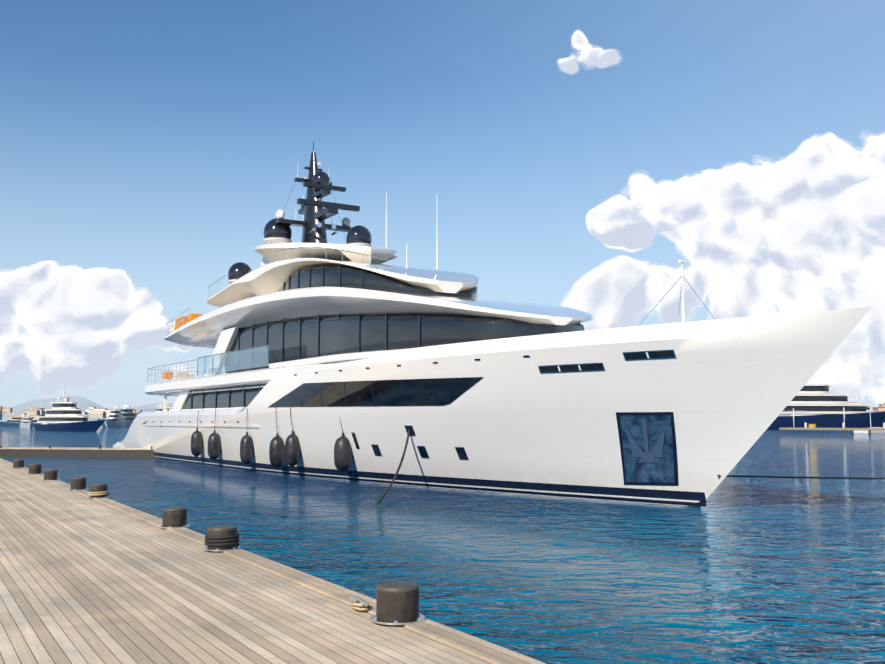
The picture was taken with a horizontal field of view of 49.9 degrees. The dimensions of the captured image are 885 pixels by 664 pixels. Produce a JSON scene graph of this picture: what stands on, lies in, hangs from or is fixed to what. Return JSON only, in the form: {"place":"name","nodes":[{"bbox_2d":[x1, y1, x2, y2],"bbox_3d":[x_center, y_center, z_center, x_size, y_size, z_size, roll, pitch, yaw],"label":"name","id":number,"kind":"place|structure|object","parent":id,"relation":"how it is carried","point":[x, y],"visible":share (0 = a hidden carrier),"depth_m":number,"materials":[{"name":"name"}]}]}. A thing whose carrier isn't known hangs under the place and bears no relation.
{"place":"outdoors","nodes":[
{"label":"outdoors","id":0,"kind":"place"},
{"bbox_2d":[0,395,110,421],"bbox_3d":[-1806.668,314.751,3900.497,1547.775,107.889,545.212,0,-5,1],"label":"shore hills","id":1,"kind":"structure","parent":0,"point":[83,403],"depth_m":3879.49,"materials":[{"name":"grey"}]},
{"bbox_2d":[0,406,171,419],"bbox_3d":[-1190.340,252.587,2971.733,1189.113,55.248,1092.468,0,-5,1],"label":"shore town","id":2,"kind":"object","parent":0,"point":[95,412],"visible":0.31,"depth_m":2900.02,"materials":[{"name":"white"}]},
{"bbox_2d":[111,403,173,412],"bbox_3d":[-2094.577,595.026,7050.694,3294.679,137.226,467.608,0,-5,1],"label":"shore hills","id":3,"kind":"structure","parent":0,"point":[148,406],"depth_m":6989.74,"materials":[{"name":"grey"}]},
{"bbox_2d":[0,423,884,663],"bbox_3d":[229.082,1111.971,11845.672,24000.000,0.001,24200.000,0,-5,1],"label":"water","id":4,"kind":"structure","parent":0,"point":[746,570],"depth_m":19.97,"materials":[{"name":"blue liquid"}]},
{"bbox_2d":[0,411,40,425],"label":"white yacht","id":5,"kind":"object","parent":4,"relation":"on","point":[11,422],"visible":0.6,"depth_m":471.19,"materials":[{"name":"white"}]},
{"bbox_2d":[20,415,33,427],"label":"white yacht","id":6,"kind":"object","parent":4,"relation":"on","point":[26,422],"visible":0.96,"depth_m":351.10,"materials":[{"name":"white"}]},
{"bbox_2d":[34,389,104,430],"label":"yacht","id":7,"kind":"object","parent":4,"relation":"on","point":[66,415],"visible":0.92,"depth_m":251.41,"materials":[{"name":"blue"}]},
{"bbox_2d":[0,445,154,458],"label":"pontoon","id":8,"kind":"object","parent":4,"relation":"on","point":[54,452],"visible":0.9,"depth_m":68.59,"materials":[{"name":"grey concrete"}]},
{"bbox_2d":[104,401,126,427],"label":"white yacht","id":9,"kind":"object","parent":4,"relation":"on","point":[115,419],"visible":0.92,"depth_m":370.71,"materials":[{"name":"white"}]},
{"bbox_2d":[98,403,138,426],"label":"white yacht","id":10,"kind":"object","parent":4,"relation":"on","point":[128,415],"visible":0.5,"depth_m":431.22,"materials":[{"name":"white"}]},
{"bbox_2d":[156,401,162,411],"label":"white yacht","id":11,"kind":"object","parent":4,"relation":"on","point":[160,409],"visible":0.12,"depth_m":465.63,"materials":[{"name":"white"}]},
{"bbox_2d":[0,458,545,663],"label":"dock","id":12,"kind":"object","parent":4,"relation":"on","point":[84,579],"visible":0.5,"depth_m":9.13,"materials":[{"name":"brown wood"}]},
{"bbox_2d":[12,460,24,467],"bbox_3d":[-15.634,4.861,35.056,0.472,0.308,0.472,0,-5,1],"label":"bollard","id":13,"kind":"object","parent":12,"relation":"on","point":[18,463],"visible":1,"depth_m":34.91,"materials":[{"name":"brown metal"}]},
{"bbox_2d":[27,464,42,474],"bbox_3d":[-13.294,4.471,31.019,0.486,0.330,0.486,0,-5,1],"label":"bollard","id":14,"kind":"object","parent":12,"relation":"on","point":[34,469],"visible":1,"depth_m":30.86,"materials":[{"name":"brown metal"}]},
{"bbox_2d":[42,470,58,480],"bbox_3d":[-11.461,4.184,27.811,0.470,0.303,0.470,0,-5,1],"label":"bollard","id":15,"kind":"object","parent":12,"relation":"on","point":[50,475],"visible":1,"depth_m":27.66,"materials":[{"name":"brown metal"}]},
{"bbox_2d":[68,477,87,490],"bbox_3d":[-9.160,3.814,23.920,0.468,0.316,0.469,0,-5,1],"label":"bollard","id":16,"kind":"object","parent":12,"relation":"on","point":[78,483],"visible":1,"depth_m":23.77,"materials":[{"name":"brown metal"}]},
{"bbox_2d":[88,483,109,498],"bbox_3d":[-7.757,3.582,21.460,0.470,0.318,0.470,0,-5,1],"label":"bollard","id":17,"kind":"object","parent":12,"relation":"on","point":[99,487],"visible":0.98,"depth_m":21.31,"materials":[{"name":"brown metal"}]},
{"bbox_2d":[88,491,239,546],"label":"bollard ropes","id":18,"kind":"object","parent":12,"relation":"on","point":[213,542],"visible":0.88,"depth_m":12.72,"materials":[{"name":"grey fabric"}]},
{"bbox_2d":[159,507,189,528],"bbox_3d":[-4.388,3.033,15.572,0.490,0.313,0.490,0,-5,1],"label":"bollard","id":19,"kind":"object","parent":12,"relation":"on","point":[174,517],"visible":1,"depth_m":15.41,"materials":[{"name":"brown metal"}]},
{"bbox_2d":[203,525,240,550],"bbox_3d":[-2.986,2.787,12.886,0.496,0.302,0.495,0,-5,1],"label":"bollard","id":20,"kind":"object","parent":12,"relation":"on","point":[222,530],"visible":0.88,"depth_m":12.73,"materials":[{"name":"brown metal"}]},
{"bbox_2d":[349,596,369,610],"bbox_3d":[-0.762,2.507,8.792,0.178,0.098,0.345,2,-6,-21],"label":"rope coil","id":21,"kind":"object","parent":12,"relation":"on","point":[357,603],"visible":1,"depth_m":8.72,"materials":[{"name":"beige fabric"}]},
{"bbox_2d":[370,581,424,624],"bbox_3d":[-0.391,2.358,8.318,0.481,0.305,0.481,0,-5,1],"label":"bollard","id":22,"kind":"object","parent":12,"relation":"on","point":[397,602],"visible":1,"depth_m":8.16,"materials":[{"name":"brown metal"}]},
{"bbox_2d":[113,141,871,506],"bbox_3d":[-6.519,-1.578,53.588,10.453,20.224,67.360,3,-6,-31],"label":"yacht","id":23,"kind":"object","parent":4,"relation":"on","point":[353,359],"visible":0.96,"depth_m":36.62,"materials":[{"name":"white"}]},
{"bbox_2d":[142,422,884,503],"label":"mooring lines","id":24,"kind":"object","parent":23,"relation":"attached to","point":[394,478],"visible":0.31,"depth_m":31.26,"materials":[{"name":"black fabric"}]},
{"bbox_2d":[767,383,884,429],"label":"yacht","id":25,"kind":"object","parent":4,"relation":"on","point":[813,399],"visible":0.6,"depth_m":293.32,"materials":[{"name":"blue"}]},
{"bbox_2d":[779,387,884,433],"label":"marina pier","id":26,"kind":"structure","parent":4,"relation":"in","point":[870,430],"depth_m":206.54,"materials":[{"name":"beige concrete"}]},
{"bbox_2d":[854,395,873,411],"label":"white yacht","id":27,"kind":"object","parent":4,"relation":"on","point":[868,409],"visible":0.04,"depth_m":390.27,"materials":[{"name":"white"}]},
{"bbox_2d":[0,0,884,414],"label":"sky","id":28,"kind":"structure","parent":0,"point":[565,153],"materials":[{"name":"blue"}]},
{"bbox_2d":[788,402,884,415],"bbox_3d":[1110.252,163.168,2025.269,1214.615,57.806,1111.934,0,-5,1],"label":"shore town","id":29,"kind":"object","parent":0,"point":[881,407],"visible":0.06,"depth_m":1708.10,"materials":[{"name":"white"}]}
]}

